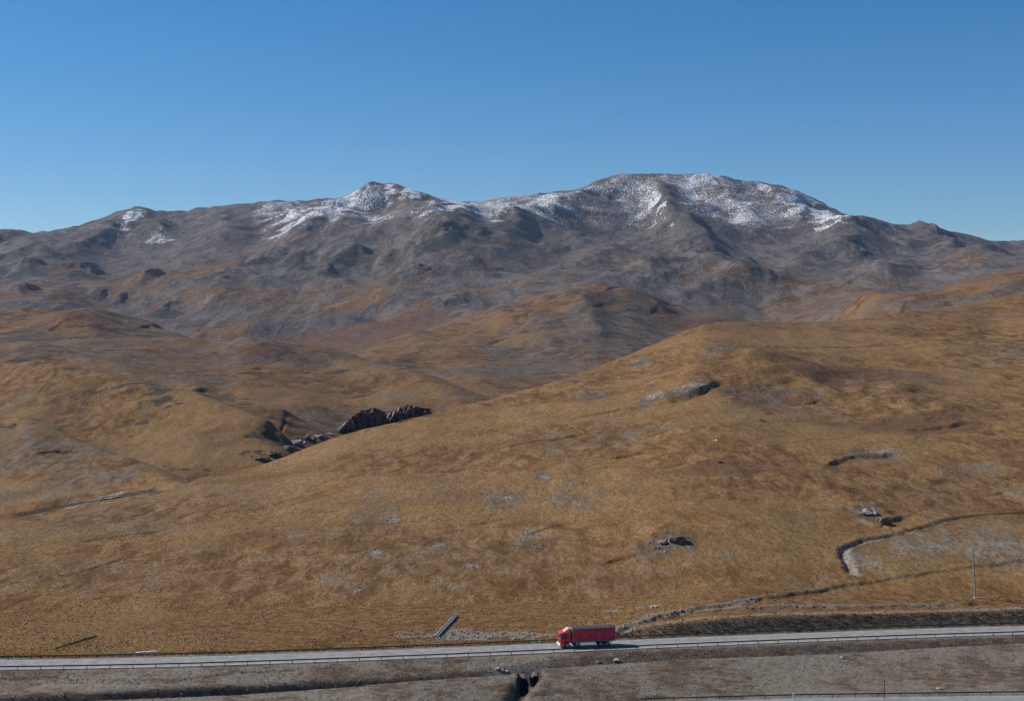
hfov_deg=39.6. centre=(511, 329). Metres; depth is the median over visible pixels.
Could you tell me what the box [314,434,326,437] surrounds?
rib rock
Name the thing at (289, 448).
rib rock
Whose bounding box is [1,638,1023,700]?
loose stones
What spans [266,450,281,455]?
rib rock
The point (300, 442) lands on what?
rib rock
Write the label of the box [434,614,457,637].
drain chute
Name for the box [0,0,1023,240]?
sky
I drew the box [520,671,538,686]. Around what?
culvert
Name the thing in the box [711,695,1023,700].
road
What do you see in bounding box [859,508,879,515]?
boulder
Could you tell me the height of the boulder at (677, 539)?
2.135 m
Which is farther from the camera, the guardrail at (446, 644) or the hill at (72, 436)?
the hill at (72, 436)
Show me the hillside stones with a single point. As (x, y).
(542, 545)
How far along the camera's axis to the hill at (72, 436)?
444.53 m
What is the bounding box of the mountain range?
[0,173,1023,343]
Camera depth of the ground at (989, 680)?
265.25 m
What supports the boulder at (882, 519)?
on the hill at (72, 436)
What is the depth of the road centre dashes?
262.13 m
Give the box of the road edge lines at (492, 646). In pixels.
[0,626,1023,668]
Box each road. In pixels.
[0,626,1023,670]
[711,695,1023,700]
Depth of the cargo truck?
269.05 m
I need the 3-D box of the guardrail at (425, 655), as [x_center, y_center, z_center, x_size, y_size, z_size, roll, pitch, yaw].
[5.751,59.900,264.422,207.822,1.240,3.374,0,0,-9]
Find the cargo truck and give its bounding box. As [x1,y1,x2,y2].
[557,624,615,647]
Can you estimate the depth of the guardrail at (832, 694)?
247.56 m
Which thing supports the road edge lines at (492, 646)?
on the road at (95, 661)
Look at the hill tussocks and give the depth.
337.79 m
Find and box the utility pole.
[972,547,978,598]
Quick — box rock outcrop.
[337,405,430,435]
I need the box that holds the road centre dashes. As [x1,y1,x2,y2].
[26,631,977,664]
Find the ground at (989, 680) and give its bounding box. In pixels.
[0,585,1023,700]
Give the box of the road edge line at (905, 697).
[741,696,997,700]
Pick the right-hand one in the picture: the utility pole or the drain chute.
the utility pole
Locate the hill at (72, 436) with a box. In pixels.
[0,292,1023,611]
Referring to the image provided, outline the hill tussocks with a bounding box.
[0,294,1023,656]
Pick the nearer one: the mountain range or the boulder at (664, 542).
the boulder at (664, 542)
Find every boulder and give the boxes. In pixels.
[657,539,668,544]
[669,536,685,543]
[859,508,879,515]
[875,517,888,522]
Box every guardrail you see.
[0,622,1023,659]
[0,631,1023,670]
[640,691,1023,700]
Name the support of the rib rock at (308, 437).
on the hill at (72, 436)
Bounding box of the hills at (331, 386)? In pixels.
[0,266,1023,438]
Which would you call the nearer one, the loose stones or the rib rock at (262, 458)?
the loose stones
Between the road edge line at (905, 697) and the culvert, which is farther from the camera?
the culvert
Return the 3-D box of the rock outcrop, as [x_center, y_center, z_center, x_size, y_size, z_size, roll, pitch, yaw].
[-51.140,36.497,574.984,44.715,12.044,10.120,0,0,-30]
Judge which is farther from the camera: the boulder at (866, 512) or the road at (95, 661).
the boulder at (866, 512)
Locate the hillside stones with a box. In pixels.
[10,317,1023,649]
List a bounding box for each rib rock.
[255,456,269,460]
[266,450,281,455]
[280,445,295,450]
[292,439,306,446]
[300,434,316,440]
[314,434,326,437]

